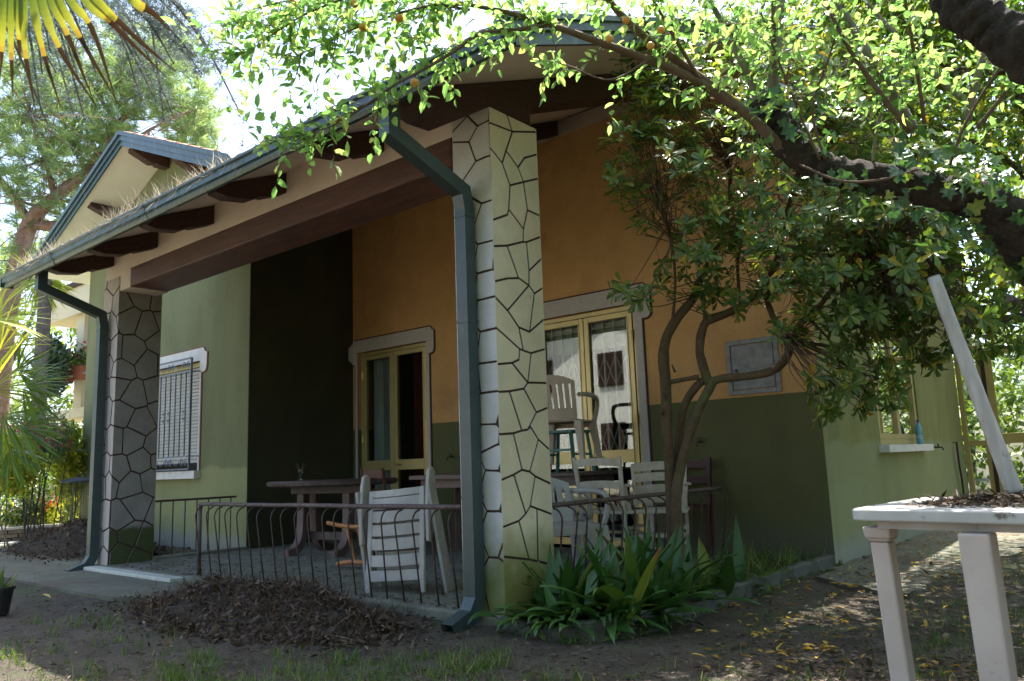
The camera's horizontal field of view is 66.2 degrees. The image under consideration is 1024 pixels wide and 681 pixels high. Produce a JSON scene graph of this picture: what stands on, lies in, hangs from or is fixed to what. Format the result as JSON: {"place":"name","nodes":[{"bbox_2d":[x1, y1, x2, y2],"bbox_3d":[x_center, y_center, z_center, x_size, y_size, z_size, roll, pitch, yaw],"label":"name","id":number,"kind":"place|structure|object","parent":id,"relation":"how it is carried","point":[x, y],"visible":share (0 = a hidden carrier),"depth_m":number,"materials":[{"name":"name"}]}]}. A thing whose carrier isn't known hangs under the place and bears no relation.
{"place":"outdoors","nodes":[
{"label":"outdoors","id":0,"kind":"place"},
{"bbox_2d":[0,552,184,601],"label":"front path","id":1,"kind":"structure","parent":0,"point":[96,585],"depth_m":7.02,"materials":[{"name":"concrete"}]},
{"bbox_2d":[2,540,189,559],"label":"grass","id":2,"kind":"structure","parent":0,"point":[153,555],"depth_m":9.45,"materials":[{"name":"green plant"}]},
{"bbox_2d":[0,608,749,680],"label":"foreground grass","id":3,"kind":"structure","parent":0,"point":[171,675],"depth_m":3.67,"materials":[{"name":"green plant"}]},
{"bbox_2d":[0,452,1023,680],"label":"ground","id":4,"kind":"structure","parent":0,"point":[81,634],"depth_m":4.05,"materials":[{"name":"soil"}]},
{"bbox_2d":[0,564,18,615],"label":"plant pot","id":5,"kind":"object","parent":4,"relation":"on","point":[6,592],"visible":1,"depth_m":5.49,"materials":[{"name":"black plastic"}]},
{"bbox_2d":[0,426,50,546],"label":"fan palm","id":6,"kind":"object","parent":4,"relation":"on","point":[13,489],"visible":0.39,"depth_m":10.84,"materials":[{"name":"green plant"}]},
{"bbox_2d":[0,523,62,541],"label":"stone wall","id":7,"kind":"structure","parent":4,"relation":"on","point":[12,533],"depth_m":11.94,"materials":[{"name":"stone"}]},
{"bbox_2d":[0,261,74,499],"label":"fan palm","id":8,"kind":"object","parent":4,"relation":"on","point":[30,443],"visible":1,"depth_m":9.26,"materials":[{"name":"green plant"}]},
{"bbox_2d":[13,441,63,520],"bbox_3d":[-8.721,2.568,14.523,2.517,1.924,1.577,-5,-10,21],"label":"shade hedge","id":9,"kind":"object","parent":4,"relation":"on","point":[54,482],"visible":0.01,"depth_m":14.04,"materials":[{"name":"green plant"}]},
{"bbox_2d":[2,247,79,418],"bbox_3d":[-11.281,0.948,18.710,1.896,6.560,0.727,-2,-9,0],"label":"date palm","id":10,"kind":"object","parent":4,"relation":"on","point":[48,304],"visible":0.34,"depth_m":18.82,"materials":[{"name":"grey plant"}]},
{"bbox_2d":[0,175,81,440],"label":"tree","id":11,"kind":"object","parent":4,"relation":"on","point":[15,353],"visible":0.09,"depth_m":35.35,"materials":[{"name":"green plant"}]},
{"bbox_2d":[0,209,82,433],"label":"tree","id":12,"kind":"object","parent":4,"relation":"on","point":[67,386],"depth_m":28.98,"materials":[{"name":"green plant"}]},
{"bbox_2d":[0,402,87,539],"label":"fan palm","id":13,"kind":"object","parent":4,"relation":"on","point":[59,448],"visible":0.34,"depth_m":11.47,"materials":[{"name":"green plant"}]},
{"bbox_2d":[30,332,73,425],"bbox_3d":[-11.633,2.077,19.802,1.076,4.717,3.263,3,-10,-28],"label":"dark tree screen","id":14,"kind":"object","parent":4,"relation":"on","point":[61,350],"visible":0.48,"depth_m":19.32,"materials":[{"name":"green plant"}]},
{"bbox_2d":[48,282,89,421],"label":"neighbour house","id":15,"kind":"structure","parent":4,"relation":"on","point":[71,317],"depth_m":21.02,"materials":[{"name":"paint"}]},
{"bbox_2d":[64,343,75,383],"bbox_3d":[-11.922,0.606,21.172,0.880,1.124,0.941,-2,-9,-2],"label":"flower pot","id":16,"kind":"object","parent":15,"relation":"attached to","point":[71,378],"visible":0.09,"depth_m":20.98,"materials":[{"name":"ceramic"}]},
{"bbox_2d":[62,334,86,379],"bbox_3d":[-11.271,0.480,20.647,1.176,1.177,1.182,0,-9,-14],"label":"flower pot","id":17,"kind":"object","parent":15,"relation":"attached to","point":[78,368],"visible":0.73,"depth_m":20.37,"materials":[{"name":"ceramic"}]},
{"bbox_2d":[62,496,79,517],"bbox_3d":[-7.258,2.781,13.018,0.421,0.935,0.879,4,-10,-32],"label":"plant","id":18,"kind":"object","parent":4,"relation":"on","point":[69,504],"visible":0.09,"depth_m":12.83,"materials":[{"name":"green plant"}]},
{"bbox_2d":[59,473,89,527],"bbox_3d":[-6.175,2.397,11.202,0.530,1.004,0.530,-9,-12,39],"label":"wire bin","id":19,"kind":"object","parent":4,"relation":"on","point":[76,480],"visible":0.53,"depth_m":11.05,"materials":[{"name":"metal"}]},
{"bbox_2d":[0,0,175,111],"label":"palm frond","id":20,"kind":"object","parent":4,"relation":"on","point":[13,13],"visible":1,"depth_m":1.95,"materials":[{"name":"yellow plant"}]},
{"bbox_2d":[0,513,213,564],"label":"leaf pile","id":21,"kind":"object","parent":4,"relation":"on","point":[67,540],"visible":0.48,"depth_m":9.57,"materials":[{"name":"plant"}]},
{"bbox_2d":[5,0,256,133],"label":"cedar tree","id":22,"kind":"object","parent":4,"relation":"on","point":[157,27],"visible":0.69,"depth_m":6.87,"materials":[{"name":"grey plant"}]},
{"bbox_2d":[0,15,277,434],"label":"umbrella pine","id":23,"kind":"object","parent":4,"relation":"on","point":[198,113],"visible":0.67,"depth_m":22.37,"materials":[{"name":"green plant"}]},
{"bbox_2d":[32,563,472,665],"bbox_3d":[-1.588,1.665,5.022,3.772,0.516,1.881,-9,-12,39],"label":"leaf pile","id":24,"kind":"object","parent":4,"relation":"on","point":[294,609],"visible":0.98,"depth_m":4.63,"materials":[{"name":"plant"}]},
{"bbox_2d":[0,11,1023,633],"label":"house","id":25,"kind":"structure","parent":4,"relation":"on","point":[424,291],"depth_m":7.88,"materials":[{"name":"paint"}]},
{"bbox_2d":[9,100,337,283],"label":"gutter grass","id":26,"kind":"structure","parent":25,"relation":"on","point":[120,213],"depth_m":6.37,"materials":[{"name":"plant"}]},
{"bbox_2d":[156,357,200,471],"bbox_3d":[-4.679,1.046,10.572,1.993,1.428,0.288,-9,-12,39],"label":"window","id":27,"kind":"structure","parent":25,"relation":"in","point":[178,409],"depth_m":10.33,"materials":[{"name":"white metal"}]},
{"bbox_2d":[155,496,236,555],"bbox_3d":[-3.453,2.040,8.587,0.035,0.626,0.930,-9,-12,39],"label":"back railing","id":28,"kind":"object","parent":25,"relation":"on","point":[187,499],"visible":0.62,"depth_m":8.55,"materials":[{"name":"metal"}]},
{"bbox_2d":[237,84,320,152],"bbox_3d":[-1.562,-1.450,5.215,0.923,0.380,0.078,-9,-12,39],"label":"gutter weed","id":29,"kind":"object","parent":25,"relation":"on","point":[242,141],"visible":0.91,"depth_m":5.46,"materials":[{"name":"green plant"}]},
{"bbox_2d":[195,502,460,607],"bbox_3d":[-1.527,1.534,5.815,3.258,0.644,0.103,-9,-12,39],"label":"front railing","id":30,"kind":"object","parent":25,"relation":"on","point":[435,507],"visible":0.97,"depth_m":5.67,"materials":[{"name":"metal"}]},
{"bbox_2d":[266,477,397,557],"bbox_3d":[-1.908,1.865,8.287,1.566,0.784,0.990,-6,-10,26],"label":"oval table","id":31,"kind":"object","parent":25,"relation":"on","point":[349,488],"visible":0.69,"depth_m":8.20,"materials":[{"name":"brown wood"}]},
{"bbox_2d":[293,463,306,479],"bbox_3d":[-2.239,1.389,8.300,0.143,0.184,0.125,-9,-12,39],"label":"dried sprig","id":32,"kind":"object","parent":31,"relation":"on","point":[299,470],"visible":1,"depth_m":8.29,"materials":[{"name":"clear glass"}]},
{"bbox_2d":[114,541,589,608],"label":"porch litter","id":33,"kind":"object","parent":25,"relation":"on","point":[442,593],"visible":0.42,"depth_m":7.01,"materials":[{"name":"brown plant"}]},
{"bbox_2d":[326,521,377,566],"bbox_3d":[-1.281,1.792,7.003,0.763,0.426,0.346,-9,-11,36],"label":"bentwood stool","id":34,"kind":"object","parent":25,"relation":"on","point":[348,562],"visible":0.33,"depth_m":6.92,"materials":[{"name":"brown wood"}]},
{"bbox_2d":[359,468,400,551],"bbox_3d":[-1.253,1.759,8.154,0.497,0.863,0.460,5,-12,-39],"label":"wooden chair","id":35,"kind":"object","parent":25,"relation":"on","point":[374,473],"visible":0.2,"depth_m":7.97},
{"bbox_2d":[361,342,427,496],"bbox_3d":[-1.475,1.267,9.888,1.310,2.375,0.121,-9,-12,39],"label":"door","id":36,"kind":"structure","parent":25,"relation":"in","point":[396,464],"depth_m":9.94,"materials":[{"name":"yellow wood"}]},
{"bbox_2d":[355,467,454,592],"bbox_3d":[-0.771,1.386,5.668,0.696,0.862,0.374,-11,-21,25],"label":"folding chair","id":37,"kind":"object","parent":25,"relation":"on","point":[427,494],"visible":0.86,"depth_m":5.53,"materials":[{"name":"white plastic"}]},
{"bbox_2d":[409,474,460,549],"bbox_3d":[-0.328,1.709,7.754,1.250,0.777,0.700,-9,-11,37],"label":"wooden table","id":38,"kind":"object","parent":25,"relation":"on","point":[448,481],"visible":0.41,"depth_m":7.85,"materials":[{"name":"wood"}]},
{"bbox_2d":[553,487,596,551],"bbox_3d":[0.323,1.485,6.360,0.628,0.740,0.626,0,-9,-10],"label":"plastic chair","id":39,"kind":"object","parent":25,"relation":"on","point":[592,538],"visible":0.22,"depth_m":6.15,"materials":[{"name":"white plastic"}]},
{"bbox_2d":[551,478,609,565],"bbox_3d":[0.331,1.367,5.672,0.626,0.760,0.628,2,-10,-25],"label":"plastic chair","id":40,"kind":"object","parent":25,"relation":"on","point":[569,526],"visible":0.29,"depth_m":5.77,"materials":[{"name":"white plastic"}]},
{"bbox_2d":[551,470,617,485],"bbox_3d":[0.460,1.618,7.328,0.950,0.765,0.700,-9,-12,39],"label":"dark table","id":41,"kind":"object","parent":25,"relation":"on","point":[569,477],"visible":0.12,"depth_m":7.02,"materials":[{"name":"brown wood"}]},
{"bbox_2d":[549,429,595,471],"bbox_3d":[0.491,1.027,7.270,0.439,0.382,0.379,-8,-11,35],"label":"green stool","id":42,"kind":"object","parent":41,"relation":"on","point":[570,432],"visible":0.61,"depth_m":7.25,"materials":[{"name":"teal paint"}]},
{"bbox_2d":[547,375,601,463],"bbox_3d":[0.474,0.746,7.303,0.586,0.800,0.628,-6,-10,24],"label":"plastic chair","id":43,"kind":"object","parent":42,"relation":"on","point":[557,415],"visible":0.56,"depth_m":7.09,"materials":[{"name":"white plastic"}]},
{"bbox_2d":[544,305,646,546],"bbox_3d":[0.796,0.894,8.021,1.275,2.375,0.158,-9,-12,39],"label":"door","id":44,"kind":"structure","parent":25,"relation":"in","point":[582,328],"depth_m":8.02,"materials":[{"name":"wood"}]},
{"bbox_2d":[572,456,644,560],"bbox_3d":[0.819,1.406,6.465,0.440,0.893,0.504,-8,-10,32],"label":"wooden chair","id":45,"kind":"object","parent":25,"relation":"on","point":[619,484],"visible":0.59,"depth_m":6.32,"materials":[{"name":"white paint"}]},
{"bbox_2d":[552,486,727,570],"bbox_3d":[1.071,1.446,5.856,0.107,0.609,2.472,-9,-12,39],"label":"side railing","id":46,"kind":"object","parent":25,"relation":"on","point":[605,500],"visible":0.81,"depth_m":5.67,"materials":[{"name":"metal"}]},
{"bbox_2d":[624,461,690,544],"bbox_3d":[1.197,1.410,6.396,0.550,0.837,0.506,-4,-9,15],"label":"wooden chair","id":47,"kind":"object","parent":25,"relation":"on","point":[651,476],"visible":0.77,"depth_m":6.62,"materials":[{"name":"white paint"}]},
{"bbox_2d":[647,457,712,556],"bbox_3d":[1.481,1.458,6.845,0.400,0.864,0.517,-9,-12,39],"label":"chair","id":48,"kind":"object","parent":25,"relation":"on","point":[707,465],"visible":0.33,"depth_m":6.93,"materials":[{"name":"paint"}]},
{"bbox_2d":[870,313,916,444],"bbox_3d":[4.043,0.366,8.376,0.059,1.480,1.580,-9,-12,39],"label":"window","id":49,"kind":"structure","parent":25,"relation":"in","point":[898,427],"depth_m":8.30,"materials":[{"name":"beige wood"}]},
{"bbox_2d":[915,420,923,443],"bbox_3d":[4.463,1.005,8.611,0.070,0.262,0.069,-9,-12,39],"label":"water bottle","id":50,"kind":"object","parent":25,"relation":"on","point":[918,432],"visible":0.94,"depth_m":8.58,"materials":[{"name":"blue plastic"}]},
{"bbox_2d":[952,442,964,494],"bbox_3d":[5.680,1.735,9.955,0.065,0.890,0.179,-9,-12,39],"label":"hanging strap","id":51,"kind":"object","parent":25,"relation":"hanging from","point":[958,459],"visible":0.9,"depth_m":9.96,"materials":[{"name":"metal"}]},
{"bbox_2d":[953,344,1023,495],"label":"door","id":52,"kind":"structure","parent":25,"relation":"in","point":[985,372],"depth_m":10.42,"materials":[{"name":"wood"}]},
{"bbox_2d":[0,568,1023,680],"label":"brown litter","id":53,"kind":"object","parent":4,"relation":"on","point":[706,674],"visible":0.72,"depth_m":3.75,"materials":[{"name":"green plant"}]},
{"bbox_2d":[160,0,1023,279],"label":"plum tree","id":54,"kind":"object","parent":4,"relation":"on","point":[992,31],"visible":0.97,"depth_m":3.35,"materials":[{"name":"green plant"}]},
{"bbox_2d":[350,0,358,7],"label":"plum","id":55,"kind":"object","parent":54,"relation":"attached to","point":[352,2],"visible":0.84,"depth_m":3.19,"materials":[{"name":"orange plant"}]},
{"bbox_2d":[359,21,366,31],"bbox_3d":[-0.589,-1.246,3.101,0.034,0.051,0.033,-9,-12,39],"label":"plum","id":56,"kind":"object","parent":54,"relation":"attached to","point":[361,25],"visible":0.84,"depth_m":3.09,"materials":[{"name":"orange plant"}]},
{"bbox_2d":[395,10,402,22],"bbox_3d":[-0.447,-1.282,3.101,0.034,0.051,0.033,-9,-12,39],"label":"plum","id":57,"kind":"object","parent":54,"relation":"attached to","point":[399,18],"visible":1,"depth_m":3.09,"materials":[{"name":"orange plant"}]},
{"bbox_2d":[410,76,418,86],"bbox_3d":[-0.367,-0.978,2.951,0.034,0.051,0.033,-9,-12,39],"label":"plum","id":58,"kind":"object","parent":54,"relation":"attached to","point":[414,81],"visible":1,"depth_m":2.94,"materials":[{"name":"orange plant"}]},
{"bbox_2d":[605,32,612,42],"bbox_3d":[0.410,-1.278,3.301,0.034,0.051,0.033,-9,-12,39],"label":"plum","id":59,"kind":"object","parent":54,"relation":"attached to","point":[609,38],"visible":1,"depth_m":3.29,"materials":[{"name":"orange plant"}]},
{"bbox_2d":[622,16,629,23],"bbox_3d":[0.479,-1.358,3.301,0.034,0.051,0.033,-9,-12,39],"label":"plum","id":60,"kind":"object","parent":54,"relation":"attached to","point":[625,20],"visible":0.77,"depth_m":3.29,"materials":[{"name":"orange plant"}]},
{"bbox_2d":[646,38,654,49],"bbox_3d":[0.582,-1.248,3.301,0.034,0.051,0.033,-9,-12,39],"label":"plum","id":61,"kind":"object","parent":54,"relation":"attached to","point":[650,45],"visible":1,"depth_m":3.29,"materials":[{"name":"orange plant"}]},
{"bbox_2d":[657,26,664,33],"bbox_3d":[0.626,-1.316,3.301,0.034,0.051,0.033,-9,-12,39],"label":"plum","id":62,"kind":"object","parent":54,"relation":"attached to","point":[660,29],"visible":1,"depth_m":3.29,"materials":[{"name":"orange plant"}]},
{"bbox_2d":[734,83,1023,288],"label":"ivy","id":63,"kind":"object","parent":54,"relation":"attached to","point":[1010,275],"visible":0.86,"depth_m":3.49,"materials":[{"name":"green plant"}]},
{"bbox_2d":[499,554,835,642],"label":"kerb","id":64,"kind":"structure","parent":4,"relation":"on","point":[749,587],"depth_m":4.58,"materials":[{"name":"concrete"}]},
{"bbox_2d":[493,560,842,645],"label":"kerb weeds","id":65,"kind":"object","parent":4,"relation":"on","point":[543,636],"visible":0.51,"depth_m":4.19,"materials":[{"name":"green plant"}]},
{"bbox_2d":[696,557,803,582],"bbox_3d":[1.229,1.717,5.332,0.790,0.100,3.169,-9,-12,39],"label":"planting bed","id":66,"kind":"object","parent":4,"relation":"on","point":[750,571],"visible":0.07,"depth_m":6.16,"materials":[{"name":"soil"}]},
{"bbox_2d":[468,515,789,644],"bbox_3d":[0.879,1.427,4.797,1.316,0.690,2.290,-9,-12,39],"label":"aspidistra","id":67,"kind":"object","parent":66,"relation":"on","point":[601,587],"visible":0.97,"depth_m":4.36,"materials":[{"name":"green plant"}]},
{"bbox_2d":[655,533,826,592],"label":"bed weeds","id":68,"kind":"object","parent":66,"relation":"on","point":[765,558],"visible":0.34,"depth_m":5.97,"materials":[{"name":"green plant"}]},
{"bbox_2d":[595,0,1023,572],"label":"pittosporum tree","id":69,"kind":"object","parent":4,"relation":"on","point":[894,260],"visible":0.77,"depth_m":4.78,"materials":[{"name":"green plant"}]},
{"bbox_2d":[675,0,1023,286],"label":"laurel tree","id":70,"kind":"object","parent":4,"relation":"on","point":[1012,137],"visible":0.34,"depth_m":7.05,"materials":[{"name":"green plant"}]},
{"bbox_2d":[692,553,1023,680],"bbox_3d":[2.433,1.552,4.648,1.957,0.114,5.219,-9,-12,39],"label":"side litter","id":71,"kind":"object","parent":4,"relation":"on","point":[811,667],"visible":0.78,"depth_m":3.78,"materials":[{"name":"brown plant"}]},
{"bbox_2d":[852,497,1023,680],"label":"garden table","id":72,"kind":"object","parent":4,"relation":"on","point":[986,594],"visible":0.94,"depth_m":2.50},
{"bbox_2d":[897,486,1023,508],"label":"dead needles","id":73,"kind":"object","parent":72,"relation":"on","point":[985,498],"visible":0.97,"depth_m":2.77,"materials":[{"name":"brown plant"}]},
{"bbox_2d":[927,274,1023,495],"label":"metal pole","id":74,"kind":"object","parent":72,"relation":"on","point":[1004,466],"visible":0.95,"depth_m":3.02,"materials":[{"name":"grey metal"}]},
{"bbox_2d":[953,330,1023,489],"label":"hedge","id":75,"kind":"object","parent":4,"relation":"on","point":[981,463],"visible":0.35,"depth_m":16.47,"materials":[{"name":"green plant"}]},
{"bbox_2d":[953,168,1023,477],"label":"tree","id":76,"kind":"object","parent":4,"relation":"on","point":[998,357],"visible":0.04,"depth_m":23.24,"materials":[{"name":"green plant"}]},
{"bbox_2d":[963,191,1023,340],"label":"garden tree","id":77,"kind":"object","parent":4,"relation":"on","point":[1021,290],"visible":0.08,"depth_m":13.86,"materials":[{"name":"green plant"}]},
{"bbox_2d":[965,181,1023,390],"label":"garden tree","id":78,"kind":"object","parent":4,"relation":"on","point":[1017,362],"visible":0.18,"depth_m":13.91,"materials":[{"name":"green plant"}]},
{"bbox_2d":[0,0,1023,452],"label":"sky","id":79,"kind":"structure","parent":0,"point":[268,105],"materials":[{"name":"white"}]},
{"bbox_2d":[739,543,1023,680],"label":"side grass","id":80,"kind":"structure","parent":0,"point":[945,644],"depth_m":3.82,"materials":[{"name":"green plant"}]},
{"bbox_2d":[816,530,1023,598],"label":"side path","id":81,"kind":"structure","parent":0,"point":[936,546],"depth_m":6.31,"materials":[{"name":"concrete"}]},
{"bbox_2d":[818,532,1023,583],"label":"path litter","id":82,"kind":"object","parent":81,"relation":"on","point":[925,571],"visible":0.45,"depth_m":6.30,"materials":[{"name":"brown plant"}]},
{"bbox_2d":[942,292,1023,329],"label":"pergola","id":83,"kind":"object","parent":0,"point":[1011,298],"visible":0.13,"depth_m":9.97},
{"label":"garden path","id":84,"kind":"structure","parent":0,"visible":0},
{"bbox_2d":[0,490,37,526],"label":"white bush","id":85,"kind":"object","parent":84,"relation":"on","point":[13,509],"visible":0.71,"depth_m":12.20,"materials":[{"name":"green plant"}]},
{"bbox_2d":[3,467,57,525],"bbox_3d":[-7.665,2.584,12.531,1.298,1.198,0.845,-18,-18,60],"label":"rose bush","id":86,"kind":"object","parent":84,"relation":"on","point":[48,494],"visible":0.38,"depth_m":12.38,"materials":[{"name":"green plant"}]},
{"bbox_2d":[1,499,78,525],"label":"hedge","id":87,"kind":"object","parent":84,"relation":"on","point":[49,515],"visible":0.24,"depth_m":12.57,"materials":[{"name":"green plant"}]},
{"bbox_2d":[34,493,60,523],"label":"red flowers","id":88,"kind":"object","parent":84,"relation":"on","point":[52,503],"visible":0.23,"depth_m":12.69,"materials":[{"name":"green plant"}]},
{"bbox_2d":[45,418,87,521],"bbox_3d":[-6.890,2.150,12.166,1.308,1.892,0.786,-9,-12,39],"label":"golden bush","id":89,"kind":"object","parent":84,"relation":"on","point":[74,464],"visible":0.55,"depth_m":11.97,"materials":[{"name":"green plant"}]}
]}

